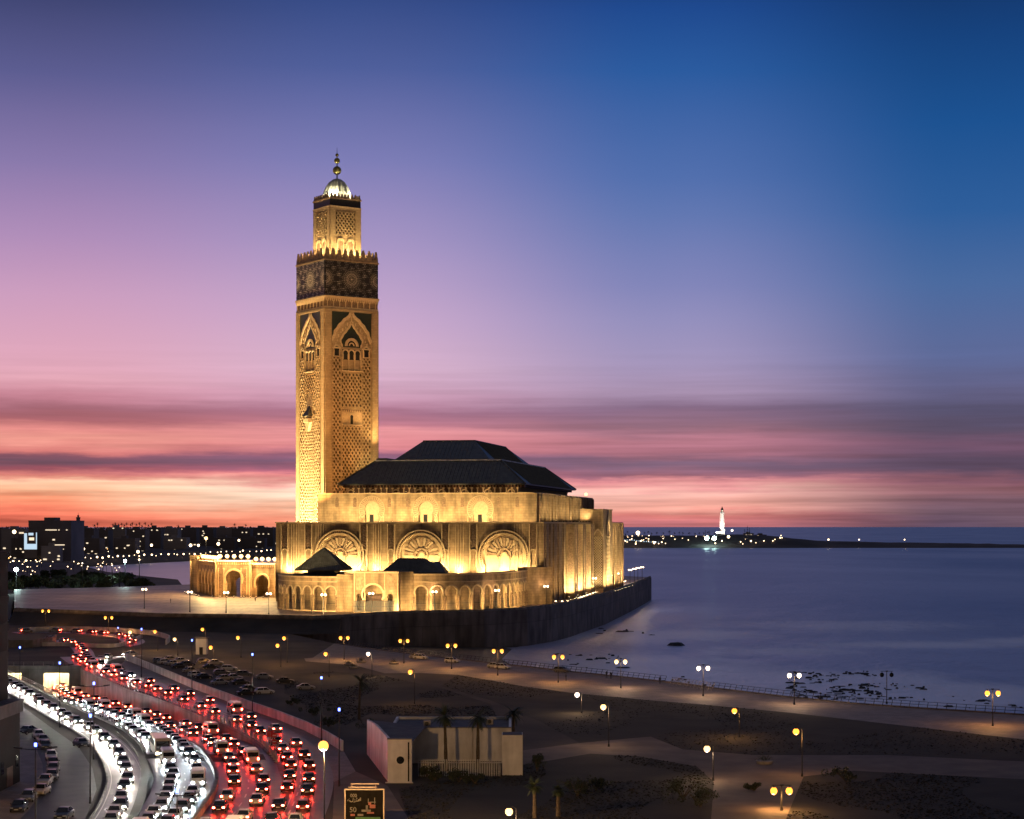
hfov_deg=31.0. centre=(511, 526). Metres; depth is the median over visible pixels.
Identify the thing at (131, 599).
plaza
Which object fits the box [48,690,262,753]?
road
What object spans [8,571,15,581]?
tree
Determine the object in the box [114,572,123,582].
tree
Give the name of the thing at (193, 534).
building
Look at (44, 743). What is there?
parked car
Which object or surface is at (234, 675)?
parked car
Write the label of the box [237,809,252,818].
traffic car
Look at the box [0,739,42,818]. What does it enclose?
pavement
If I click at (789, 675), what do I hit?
street lamp
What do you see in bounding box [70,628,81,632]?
traffic car
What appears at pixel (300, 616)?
parapet
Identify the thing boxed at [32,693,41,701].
traffic car
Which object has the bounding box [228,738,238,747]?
traffic car
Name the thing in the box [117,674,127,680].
traffic car
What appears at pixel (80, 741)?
parked car
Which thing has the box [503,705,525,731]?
palm tree
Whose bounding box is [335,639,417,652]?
railing
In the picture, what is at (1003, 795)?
lawn
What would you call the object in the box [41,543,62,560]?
building
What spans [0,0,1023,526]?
sky
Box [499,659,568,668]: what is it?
railing
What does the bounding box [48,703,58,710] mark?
traffic car
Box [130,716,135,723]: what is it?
traffic car
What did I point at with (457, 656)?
railing
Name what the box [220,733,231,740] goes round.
traffic car
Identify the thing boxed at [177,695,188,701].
traffic car
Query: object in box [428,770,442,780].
shrub
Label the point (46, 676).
tunnel portal
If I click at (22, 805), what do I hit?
parked car
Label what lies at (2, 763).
window
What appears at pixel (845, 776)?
shrub
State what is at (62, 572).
tree
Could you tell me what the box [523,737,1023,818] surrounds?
garden path
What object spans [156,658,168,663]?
parked car
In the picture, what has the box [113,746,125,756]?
traffic car
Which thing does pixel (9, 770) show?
door
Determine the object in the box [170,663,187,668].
parked car
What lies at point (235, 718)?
traffic car
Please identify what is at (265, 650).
verge
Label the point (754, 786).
shrub
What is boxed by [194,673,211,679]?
parked car
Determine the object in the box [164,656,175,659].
parked car
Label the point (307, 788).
traffic car
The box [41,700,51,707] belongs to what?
traffic car
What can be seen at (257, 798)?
traffic car
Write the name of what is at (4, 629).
apartment block
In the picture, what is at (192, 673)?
parked car
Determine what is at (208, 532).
building
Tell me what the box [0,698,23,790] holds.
warehouse
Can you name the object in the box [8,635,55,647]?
ramp wall
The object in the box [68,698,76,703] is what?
traffic car
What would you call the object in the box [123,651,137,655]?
traffic car
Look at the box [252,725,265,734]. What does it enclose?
traffic car
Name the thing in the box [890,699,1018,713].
railing
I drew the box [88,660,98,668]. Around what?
traffic van
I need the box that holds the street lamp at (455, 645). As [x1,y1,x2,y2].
[446,642,456,668]
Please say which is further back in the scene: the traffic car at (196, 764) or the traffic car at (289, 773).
the traffic car at (196, 764)
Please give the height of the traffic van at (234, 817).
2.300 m
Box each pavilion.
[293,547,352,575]
[367,717,522,782]
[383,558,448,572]
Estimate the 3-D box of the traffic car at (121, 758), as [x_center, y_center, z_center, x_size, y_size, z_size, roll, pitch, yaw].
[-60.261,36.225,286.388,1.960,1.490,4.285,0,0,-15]
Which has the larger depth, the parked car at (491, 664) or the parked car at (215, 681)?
the parked car at (491, 664)
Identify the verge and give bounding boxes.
[142,640,333,660]
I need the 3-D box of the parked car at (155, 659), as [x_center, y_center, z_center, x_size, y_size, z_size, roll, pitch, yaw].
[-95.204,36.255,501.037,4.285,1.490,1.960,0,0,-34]
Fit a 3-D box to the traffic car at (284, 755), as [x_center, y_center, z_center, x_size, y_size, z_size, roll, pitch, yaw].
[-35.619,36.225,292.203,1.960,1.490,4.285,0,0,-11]
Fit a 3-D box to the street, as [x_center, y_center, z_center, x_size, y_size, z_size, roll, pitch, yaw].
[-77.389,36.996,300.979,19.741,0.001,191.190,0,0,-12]
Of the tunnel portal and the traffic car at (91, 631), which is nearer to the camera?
the tunnel portal
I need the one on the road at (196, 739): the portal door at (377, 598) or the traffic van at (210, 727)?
the traffic van at (210, 727)
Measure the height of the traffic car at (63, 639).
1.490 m
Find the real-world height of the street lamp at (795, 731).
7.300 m
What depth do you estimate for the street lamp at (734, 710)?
323.83 m
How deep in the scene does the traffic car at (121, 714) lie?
382.09 m
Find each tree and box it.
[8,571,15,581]
[8,581,24,591]
[9,577,23,583]
[20,579,30,588]
[31,577,42,588]
[40,570,49,577]
[40,578,54,588]
[48,579,64,588]
[50,570,59,576]
[57,575,70,586]
[59,569,66,575]
[67,577,79,587]
[70,574,83,578]
[75,580,91,587]
[77,569,87,576]
[86,571,98,576]
[87,574,98,587]
[94,580,112,587]
[97,573,105,580]
[104,575,115,584]
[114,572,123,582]
[121,575,134,584]
[126,579,135,586]
[132,577,146,585]
[142,581,155,585]
[351,673,371,719]
[429,702,456,770]
[467,707,492,769]
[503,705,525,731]
[524,776,544,817]
[551,784,567,816]
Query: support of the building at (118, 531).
on the hills
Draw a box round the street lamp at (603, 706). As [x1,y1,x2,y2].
[601,703,609,746]
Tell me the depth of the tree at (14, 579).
1006.29 m
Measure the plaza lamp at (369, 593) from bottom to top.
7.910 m
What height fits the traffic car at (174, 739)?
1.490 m
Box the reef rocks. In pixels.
[554,628,1022,707]
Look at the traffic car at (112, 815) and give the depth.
228.80 m
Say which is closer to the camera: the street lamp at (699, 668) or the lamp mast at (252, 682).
the lamp mast at (252, 682)
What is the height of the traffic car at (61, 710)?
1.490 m
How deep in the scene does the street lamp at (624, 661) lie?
421.87 m
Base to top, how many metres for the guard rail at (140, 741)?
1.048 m
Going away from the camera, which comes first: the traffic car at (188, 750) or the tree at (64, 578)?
the traffic car at (188, 750)
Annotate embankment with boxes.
[8,611,340,634]
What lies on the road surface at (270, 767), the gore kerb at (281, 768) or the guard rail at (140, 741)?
the gore kerb at (281, 768)
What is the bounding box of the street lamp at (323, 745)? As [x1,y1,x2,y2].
[318,741,328,818]
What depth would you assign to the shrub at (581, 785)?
252.83 m
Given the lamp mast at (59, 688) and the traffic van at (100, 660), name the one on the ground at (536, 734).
the lamp mast at (59, 688)
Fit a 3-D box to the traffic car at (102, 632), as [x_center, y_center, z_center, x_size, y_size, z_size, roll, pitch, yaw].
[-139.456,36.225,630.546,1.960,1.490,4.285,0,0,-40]
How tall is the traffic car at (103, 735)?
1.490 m
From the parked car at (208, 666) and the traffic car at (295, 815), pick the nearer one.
the traffic car at (295, 815)
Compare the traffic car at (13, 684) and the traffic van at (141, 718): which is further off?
the traffic car at (13, 684)
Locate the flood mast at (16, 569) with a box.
[14,567,18,588]
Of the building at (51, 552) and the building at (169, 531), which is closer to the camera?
the building at (51, 552)
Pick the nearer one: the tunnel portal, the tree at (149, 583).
the tunnel portal
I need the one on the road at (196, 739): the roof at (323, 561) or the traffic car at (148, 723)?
the traffic car at (148, 723)
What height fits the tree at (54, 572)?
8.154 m
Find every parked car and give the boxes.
[10,798,28,811]
[19,788,36,801]
[20,725,37,734]
[32,729,44,738]
[32,783,50,795]
[36,734,48,741]
[37,773,53,784]
[38,739,51,748]
[45,749,57,760]
[46,761,59,771]
[46,769,58,779]
[47,756,59,765]
[53,806,74,818]
[72,737,89,747]
[152,657,164,662]
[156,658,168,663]
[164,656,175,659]
[164,660,179,665]
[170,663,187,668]
[173,657,189,661]
[180,660,195,665]
[182,667,198,672]
[187,671,201,676]
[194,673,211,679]
[196,658,209,663]
[202,663,218,668]
[207,659,223,664]
[210,678,228,684]
[213,669,230,674]
[215,674,233,679]
[220,664,237,670]
[228,673,242,678]
[230,678,249,684]
[236,670,251,675]
[236,688,255,695]
[239,684,256,690]
[254,687,274,693]
[255,673,273,678]
[276,677,293,683]
[296,683,314,689]
[413,654,428,658]
[444,657,459,662]
[486,662,496,667]
[494,663,510,668]
[553,666,570,672]
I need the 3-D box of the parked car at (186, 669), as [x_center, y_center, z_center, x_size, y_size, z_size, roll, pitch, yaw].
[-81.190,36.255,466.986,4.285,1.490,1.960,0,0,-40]
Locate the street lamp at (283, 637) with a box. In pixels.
[282,636,287,662]
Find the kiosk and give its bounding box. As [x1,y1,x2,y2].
[194,637,209,653]
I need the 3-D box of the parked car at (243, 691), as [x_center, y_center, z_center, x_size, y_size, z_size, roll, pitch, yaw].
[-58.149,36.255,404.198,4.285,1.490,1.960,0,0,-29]
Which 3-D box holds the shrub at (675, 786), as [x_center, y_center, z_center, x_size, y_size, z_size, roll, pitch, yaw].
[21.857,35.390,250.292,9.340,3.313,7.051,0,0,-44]
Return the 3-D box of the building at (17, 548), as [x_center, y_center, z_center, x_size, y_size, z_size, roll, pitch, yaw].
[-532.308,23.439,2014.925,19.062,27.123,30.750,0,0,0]
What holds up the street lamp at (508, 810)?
on the lawn at (1003, 795)
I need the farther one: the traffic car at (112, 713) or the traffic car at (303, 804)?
the traffic car at (112, 713)
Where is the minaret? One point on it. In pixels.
(337, 374)
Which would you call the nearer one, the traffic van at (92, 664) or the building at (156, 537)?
the traffic van at (92, 664)
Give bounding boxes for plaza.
[14,576,645,615]
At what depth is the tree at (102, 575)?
1100.41 m
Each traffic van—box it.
[71,686,81,694]
[82,698,95,709]
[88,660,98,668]
[95,658,104,662]
[97,699,109,707]
[110,663,121,671]
[127,708,141,715]
[133,817,148,818]
[136,713,150,725]
[160,746,175,764]
[190,767,205,786]
[202,721,218,734]
[213,739,228,754]
[225,815,243,818]
[227,700,242,713]
[243,747,258,763]
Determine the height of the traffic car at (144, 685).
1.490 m
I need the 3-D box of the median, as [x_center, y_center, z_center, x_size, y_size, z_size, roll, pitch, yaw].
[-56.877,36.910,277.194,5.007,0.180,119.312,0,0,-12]
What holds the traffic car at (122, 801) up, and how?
on the road surface at (270, 767)
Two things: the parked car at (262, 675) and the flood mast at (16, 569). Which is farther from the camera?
the flood mast at (16, 569)
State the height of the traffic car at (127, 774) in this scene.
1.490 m
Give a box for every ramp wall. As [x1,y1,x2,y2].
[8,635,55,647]
[18,626,169,644]
[43,635,140,647]
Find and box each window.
[1,761,3,774]
[15,755,17,767]
[304,339,315,372]
[342,338,361,371]
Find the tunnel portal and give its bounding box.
[8,665,84,691]
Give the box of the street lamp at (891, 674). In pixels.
[880,671,893,703]
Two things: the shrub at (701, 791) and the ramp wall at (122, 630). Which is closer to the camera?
the shrub at (701, 791)
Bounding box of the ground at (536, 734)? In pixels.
[8,625,578,818]
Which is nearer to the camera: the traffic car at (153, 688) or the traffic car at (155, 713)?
the traffic car at (155, 713)
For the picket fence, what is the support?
on the ground at (536, 734)
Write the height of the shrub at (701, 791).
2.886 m
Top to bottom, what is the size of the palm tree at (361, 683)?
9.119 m
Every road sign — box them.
[267,731,273,746]
[272,733,276,751]
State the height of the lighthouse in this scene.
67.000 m
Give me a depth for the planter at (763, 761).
287.38 m
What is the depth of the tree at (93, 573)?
1176.83 m
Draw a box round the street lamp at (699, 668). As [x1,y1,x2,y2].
[697,664,709,695]
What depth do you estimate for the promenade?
408.67 m
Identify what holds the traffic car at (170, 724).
on the road at (196, 739)
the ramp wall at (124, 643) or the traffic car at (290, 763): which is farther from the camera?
the ramp wall at (124, 643)
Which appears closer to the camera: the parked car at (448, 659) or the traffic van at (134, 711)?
the traffic van at (134, 711)
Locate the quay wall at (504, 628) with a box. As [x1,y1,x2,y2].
[13,577,650,647]
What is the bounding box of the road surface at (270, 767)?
[8,631,332,818]
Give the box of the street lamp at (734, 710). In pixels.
[732,707,740,736]
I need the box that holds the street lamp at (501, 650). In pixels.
[492,647,503,675]
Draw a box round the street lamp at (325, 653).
[324,651,329,676]
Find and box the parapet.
[14,576,650,617]
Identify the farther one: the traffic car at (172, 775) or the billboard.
the traffic car at (172, 775)
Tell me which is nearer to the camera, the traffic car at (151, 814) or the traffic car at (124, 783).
the traffic car at (151, 814)
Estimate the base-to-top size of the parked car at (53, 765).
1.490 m
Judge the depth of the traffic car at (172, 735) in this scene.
323.40 m
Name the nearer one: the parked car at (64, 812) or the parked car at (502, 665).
the parked car at (64, 812)
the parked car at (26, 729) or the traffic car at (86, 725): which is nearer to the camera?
the parked car at (26, 729)
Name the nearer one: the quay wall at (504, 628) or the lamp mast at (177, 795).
the lamp mast at (177, 795)
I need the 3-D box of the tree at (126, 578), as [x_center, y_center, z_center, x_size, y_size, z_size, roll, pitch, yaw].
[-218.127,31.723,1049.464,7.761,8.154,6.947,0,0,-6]
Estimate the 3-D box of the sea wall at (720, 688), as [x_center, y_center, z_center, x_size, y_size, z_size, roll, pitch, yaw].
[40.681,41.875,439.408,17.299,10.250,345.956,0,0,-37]
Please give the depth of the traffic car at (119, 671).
458.90 m
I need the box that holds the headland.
[624,534,1023,547]
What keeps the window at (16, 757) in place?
in the warehouse
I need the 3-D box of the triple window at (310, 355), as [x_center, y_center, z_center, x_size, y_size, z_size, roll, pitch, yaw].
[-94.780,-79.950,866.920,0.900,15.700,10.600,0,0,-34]
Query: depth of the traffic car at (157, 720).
362.88 m
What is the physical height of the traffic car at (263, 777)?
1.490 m
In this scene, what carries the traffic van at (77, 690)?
on the road at (196, 739)
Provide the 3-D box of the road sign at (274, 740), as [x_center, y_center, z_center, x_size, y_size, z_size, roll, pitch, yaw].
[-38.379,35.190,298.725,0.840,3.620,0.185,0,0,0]
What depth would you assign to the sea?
920.67 m
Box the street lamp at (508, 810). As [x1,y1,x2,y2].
[505,806,516,818]
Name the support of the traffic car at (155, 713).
on the road at (196, 739)
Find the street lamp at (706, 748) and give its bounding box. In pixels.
[704,744,714,780]
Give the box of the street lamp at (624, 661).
[614,658,626,687]
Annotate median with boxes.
[114,729,148,818]
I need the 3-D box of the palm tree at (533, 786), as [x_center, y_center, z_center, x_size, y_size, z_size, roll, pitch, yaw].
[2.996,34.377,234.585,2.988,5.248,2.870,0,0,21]
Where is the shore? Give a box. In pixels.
[8,560,181,619]
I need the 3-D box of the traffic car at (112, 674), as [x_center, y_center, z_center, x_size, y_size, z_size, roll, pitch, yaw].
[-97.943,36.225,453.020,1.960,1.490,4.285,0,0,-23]
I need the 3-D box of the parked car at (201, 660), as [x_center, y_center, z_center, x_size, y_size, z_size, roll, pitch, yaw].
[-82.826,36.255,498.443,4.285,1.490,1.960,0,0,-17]
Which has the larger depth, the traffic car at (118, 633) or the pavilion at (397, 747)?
the traffic car at (118, 633)
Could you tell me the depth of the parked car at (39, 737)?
314.80 m
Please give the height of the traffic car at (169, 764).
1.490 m
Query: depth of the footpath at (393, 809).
253.91 m
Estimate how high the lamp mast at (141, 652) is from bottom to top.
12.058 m
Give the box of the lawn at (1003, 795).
[284,672,1023,818]
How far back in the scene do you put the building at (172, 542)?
2600.00 m
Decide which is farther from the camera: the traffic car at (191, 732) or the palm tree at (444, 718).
the traffic car at (191, 732)
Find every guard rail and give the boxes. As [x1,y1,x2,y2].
[8,670,145,751]
[81,664,213,719]
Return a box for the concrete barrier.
[151,727,217,818]
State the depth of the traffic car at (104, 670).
461.24 m
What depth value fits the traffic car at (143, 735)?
327.00 m
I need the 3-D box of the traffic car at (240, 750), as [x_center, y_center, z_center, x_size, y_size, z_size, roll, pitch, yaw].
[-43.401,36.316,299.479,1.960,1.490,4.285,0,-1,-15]
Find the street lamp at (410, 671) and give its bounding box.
[408,669,414,703]
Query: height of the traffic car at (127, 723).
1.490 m
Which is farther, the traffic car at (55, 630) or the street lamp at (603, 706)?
the traffic car at (55, 630)
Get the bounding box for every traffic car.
[10,681,18,687]
[15,683,24,690]
[20,686,28,693]
[21,628,32,631]
[24,689,34,696]
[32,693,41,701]
[35,696,44,703]
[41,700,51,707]
[48,628,60,631]
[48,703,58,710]
[56,708,67,716]
[59,637,67,641]
[61,711,72,719]
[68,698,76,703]
[69,715,82,723]
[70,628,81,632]
[75,696,82,701]
[78,658,85,663]
[80,692,88,697]
[83,721,95,729]
[86,629,95,633]
[89,725,100,733]
[90,695,99,699]
[90,704,99,710]
[96,706,105,712]
[98,630,107,634]
[98,731,110,740]
[100,668,108,673]
[102,811,119,818]
[103,653,112,658]
[103,707,112,714]
[106,804,122,817]
[107,671,116,676]
[107,739,119,748]
[109,709,118,716]
[110,699,118,705]
[111,719,122,725]
[112,796,127,810]
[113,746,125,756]
[113,790,128,800]
[114,632,122,635]
[116,711,125,718]
[116,755,129,765]
[117,669,124,674]
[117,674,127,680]
[117,778,130,790]
[119,761,132,772]
[121,703,131,709]
[121,771,134,782]
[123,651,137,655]
[123,722,132,729]
[124,713,133,721]
[125,671,134,677]
[127,725,138,732]
[130,678,140,684]
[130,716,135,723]
[135,729,145,736]
[139,731,149,739]
[141,682,151,688]
[141,707,150,713]
[141,811,156,818]
[143,677,154,683]
[143,720,154,728]
[145,805,161,818]
[150,685,160,691]
[150,710,160,717]
[151,718,162,722]
[152,723,162,727]
[153,798,169,810]
[157,791,172,803]
[159,713,170,720]
[160,688,171,695]
[160,784,174,796]
[160,814,175,818]
[161,727,170,731]
[162,721,174,728]
[162,778,175,790]
[164,761,177,773]
[164,773,177,784]
[165,730,174,736]
[166,767,179,778]
[166,807,183,818]
[167,684,178,690]
[169,733,179,738]
[171,736,182,744]
[174,798,190,812]
[176,725,187,733]
[176,739,188,746]
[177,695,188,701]
[178,719,190,726]
[178,742,190,751]
[181,790,196,803]
[183,689,194,695]
[183,746,195,755]
[185,728,197,736]
[185,784,199,796]
[188,753,200,764]
[190,722,202,729]
[190,762,203,770]
[194,701,205,708]
[201,734,212,742]
[202,696,213,702]
[207,707,219,714]
[207,737,217,746]
[212,799,228,812]
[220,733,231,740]
[220,789,235,800]
[222,751,234,761]
[226,757,239,766]
[226,764,238,775]
[228,714,241,722]
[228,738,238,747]
[228,774,241,785]
[237,746,248,755]
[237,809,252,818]
[243,712,255,719]
[243,720,256,728]
[249,762,262,773]
[249,793,264,805]
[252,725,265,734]
[255,782,269,793]
[256,773,269,783]
[264,812,279,818]
[268,723,281,731]
[269,735,281,744]
[271,797,286,809]
[276,743,288,752]
[280,751,292,760]
[281,780,294,791]
[283,769,296,779]
[284,758,296,768]
[288,813,303,818]
[289,737,301,746]
[296,798,311,810]
[297,749,309,758]
[301,783,314,794]
[302,759,314,769]
[302,772,315,782]
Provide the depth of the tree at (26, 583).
1036.04 m
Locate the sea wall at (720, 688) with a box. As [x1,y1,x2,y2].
[335,643,1023,714]
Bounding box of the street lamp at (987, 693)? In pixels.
[985,689,1000,725]
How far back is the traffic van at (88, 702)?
412.08 m
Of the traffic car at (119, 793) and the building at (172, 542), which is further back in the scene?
the building at (172, 542)
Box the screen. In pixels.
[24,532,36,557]
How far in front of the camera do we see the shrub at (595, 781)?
258.43 m
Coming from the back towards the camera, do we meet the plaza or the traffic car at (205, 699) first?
the plaza
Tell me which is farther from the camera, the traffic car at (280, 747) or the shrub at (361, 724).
the shrub at (361, 724)
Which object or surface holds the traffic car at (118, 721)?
on the road at (196, 739)
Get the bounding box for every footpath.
[121,660,354,781]
[332,771,407,818]
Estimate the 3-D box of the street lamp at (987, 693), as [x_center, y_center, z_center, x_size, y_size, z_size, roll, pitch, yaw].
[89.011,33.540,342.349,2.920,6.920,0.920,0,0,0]
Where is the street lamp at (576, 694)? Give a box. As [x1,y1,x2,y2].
[575,691,582,712]
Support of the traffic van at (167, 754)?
on the road surface at (270, 767)
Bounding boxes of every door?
[7,766,12,787]
[366,595,381,610]
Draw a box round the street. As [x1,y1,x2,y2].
[20,707,96,818]
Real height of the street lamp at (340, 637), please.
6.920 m
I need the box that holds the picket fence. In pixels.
[418,759,500,775]
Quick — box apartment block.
[0,551,9,700]
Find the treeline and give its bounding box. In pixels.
[0,526,275,529]
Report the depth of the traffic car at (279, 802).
240.33 m
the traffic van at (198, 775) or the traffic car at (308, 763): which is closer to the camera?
the traffic van at (198, 775)
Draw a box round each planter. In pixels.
[344,659,352,665]
[347,662,357,668]
[356,657,365,662]
[389,658,398,663]
[755,754,772,764]
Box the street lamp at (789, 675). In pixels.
[787,671,800,704]
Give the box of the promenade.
[304,643,1023,738]
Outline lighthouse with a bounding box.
[719,507,724,534]
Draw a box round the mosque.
[275,440,623,601]
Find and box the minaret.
[295,153,378,521]
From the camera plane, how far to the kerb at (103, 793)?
292.02 m
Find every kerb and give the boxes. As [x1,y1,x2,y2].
[8,692,107,818]
[277,764,284,779]
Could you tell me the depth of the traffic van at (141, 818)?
219.99 m
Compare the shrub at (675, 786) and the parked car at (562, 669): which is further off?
the parked car at (562, 669)
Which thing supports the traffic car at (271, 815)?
on the road surface at (270, 767)
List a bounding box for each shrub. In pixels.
[286,697,300,704]
[298,706,330,714]
[314,716,342,726]
[355,718,373,728]
[419,763,439,776]
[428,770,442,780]
[443,767,468,782]
[463,773,484,783]
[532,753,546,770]
[556,776,594,795]
[586,775,614,791]
[658,775,706,803]
[677,783,719,806]
[743,782,760,790]
[821,766,856,782]
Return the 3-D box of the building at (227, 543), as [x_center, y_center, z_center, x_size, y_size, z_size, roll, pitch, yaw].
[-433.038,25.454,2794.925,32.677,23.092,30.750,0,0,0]
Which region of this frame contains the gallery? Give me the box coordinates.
[190,555,275,597]
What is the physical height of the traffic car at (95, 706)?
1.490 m
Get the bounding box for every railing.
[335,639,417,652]
[418,650,498,661]
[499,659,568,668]
[570,666,666,679]
[669,677,714,690]
[713,682,790,696]
[791,691,889,704]
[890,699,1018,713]
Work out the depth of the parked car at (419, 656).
513.87 m
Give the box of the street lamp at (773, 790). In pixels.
[770,784,792,810]
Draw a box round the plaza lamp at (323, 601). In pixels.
[321,594,326,614]
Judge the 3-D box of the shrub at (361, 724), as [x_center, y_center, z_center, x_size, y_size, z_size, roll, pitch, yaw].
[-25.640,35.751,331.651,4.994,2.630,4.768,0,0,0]
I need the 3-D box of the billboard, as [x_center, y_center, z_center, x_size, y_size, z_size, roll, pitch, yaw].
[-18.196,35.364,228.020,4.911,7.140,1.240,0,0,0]
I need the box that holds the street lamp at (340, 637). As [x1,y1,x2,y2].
[339,635,348,659]
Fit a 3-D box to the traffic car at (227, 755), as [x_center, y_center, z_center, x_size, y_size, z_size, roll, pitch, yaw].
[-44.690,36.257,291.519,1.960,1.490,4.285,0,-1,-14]
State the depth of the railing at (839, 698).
387.98 m
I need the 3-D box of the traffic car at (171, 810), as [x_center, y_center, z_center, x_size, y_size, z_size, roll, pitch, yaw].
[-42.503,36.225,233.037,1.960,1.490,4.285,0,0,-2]
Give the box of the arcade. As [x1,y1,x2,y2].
[277,567,552,612]
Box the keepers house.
[716,531,722,535]
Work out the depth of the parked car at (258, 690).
406.88 m
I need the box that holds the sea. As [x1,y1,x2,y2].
[8,527,1023,713]
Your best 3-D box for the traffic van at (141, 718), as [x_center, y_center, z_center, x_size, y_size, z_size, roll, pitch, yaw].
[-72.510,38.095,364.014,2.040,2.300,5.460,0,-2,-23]
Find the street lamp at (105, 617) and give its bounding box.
[104,615,112,634]
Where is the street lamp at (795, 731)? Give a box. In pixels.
[793,727,802,776]
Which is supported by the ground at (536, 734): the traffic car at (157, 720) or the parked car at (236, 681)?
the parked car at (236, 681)
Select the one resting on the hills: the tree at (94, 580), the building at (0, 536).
the building at (0, 536)
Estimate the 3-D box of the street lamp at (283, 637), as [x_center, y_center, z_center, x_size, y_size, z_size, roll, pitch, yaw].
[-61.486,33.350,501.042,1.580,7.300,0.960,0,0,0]
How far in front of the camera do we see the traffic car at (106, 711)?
395.42 m
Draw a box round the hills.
[8,545,275,566]
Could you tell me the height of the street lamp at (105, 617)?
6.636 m
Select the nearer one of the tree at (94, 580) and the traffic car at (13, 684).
the traffic car at (13, 684)
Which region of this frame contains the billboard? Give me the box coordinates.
[344,783,383,818]
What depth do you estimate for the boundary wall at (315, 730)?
372.54 m
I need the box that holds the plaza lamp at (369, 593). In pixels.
[368,592,373,611]
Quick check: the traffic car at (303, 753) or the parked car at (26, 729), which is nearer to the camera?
the traffic car at (303, 753)
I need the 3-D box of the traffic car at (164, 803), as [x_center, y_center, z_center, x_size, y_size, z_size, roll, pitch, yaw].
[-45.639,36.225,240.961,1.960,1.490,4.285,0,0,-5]
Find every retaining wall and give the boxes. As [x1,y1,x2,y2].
[8,674,145,753]
[81,668,269,753]
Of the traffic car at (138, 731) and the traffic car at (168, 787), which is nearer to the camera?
the traffic car at (168, 787)
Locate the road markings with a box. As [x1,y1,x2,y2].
[9,669,306,818]
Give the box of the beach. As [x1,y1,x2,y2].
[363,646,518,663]
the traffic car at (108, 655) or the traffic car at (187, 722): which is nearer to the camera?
the traffic car at (187, 722)
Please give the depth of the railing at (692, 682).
422.86 m
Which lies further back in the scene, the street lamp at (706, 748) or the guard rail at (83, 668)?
the guard rail at (83, 668)
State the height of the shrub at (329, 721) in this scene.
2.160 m
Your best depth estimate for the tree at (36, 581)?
1035.30 m
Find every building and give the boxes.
[0,528,8,550]
[1,526,27,557]
[11,535,27,558]
[28,517,83,560]
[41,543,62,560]
[84,526,98,537]
[84,536,104,553]
[99,527,112,549]
[106,525,129,546]
[113,536,139,553]
[126,527,149,550]
[146,525,164,548]
[163,535,189,549]
[165,526,181,536]
[181,525,199,545]
[196,525,216,545]
[213,535,237,549]
[216,526,231,536]
[232,526,252,546]
[242,536,266,548]
[253,526,274,545]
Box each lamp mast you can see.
[13,743,57,818]
[46,662,73,726]
[78,682,109,758]
[89,714,91,803]
[141,628,141,677]
[155,789,198,818]
[252,653,252,711]
[320,676,321,741]
[338,708,339,785]
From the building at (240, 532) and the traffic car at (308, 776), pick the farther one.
the building at (240, 532)
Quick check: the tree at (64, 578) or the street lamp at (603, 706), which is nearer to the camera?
the street lamp at (603, 706)
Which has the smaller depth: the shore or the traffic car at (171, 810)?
the traffic car at (171, 810)
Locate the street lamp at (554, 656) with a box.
[552,653,563,682]
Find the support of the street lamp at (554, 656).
on the promenade
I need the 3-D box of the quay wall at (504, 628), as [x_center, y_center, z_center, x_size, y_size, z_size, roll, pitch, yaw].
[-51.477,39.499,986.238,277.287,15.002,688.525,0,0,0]
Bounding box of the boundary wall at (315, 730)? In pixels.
[125,654,342,750]
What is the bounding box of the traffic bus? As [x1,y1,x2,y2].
[150,732,170,756]
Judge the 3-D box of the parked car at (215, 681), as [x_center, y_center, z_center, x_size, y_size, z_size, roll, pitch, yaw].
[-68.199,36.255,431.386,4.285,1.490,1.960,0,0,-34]
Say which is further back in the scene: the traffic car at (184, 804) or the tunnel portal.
the tunnel portal
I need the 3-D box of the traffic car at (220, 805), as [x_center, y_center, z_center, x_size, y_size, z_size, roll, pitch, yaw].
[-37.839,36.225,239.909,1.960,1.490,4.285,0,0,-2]

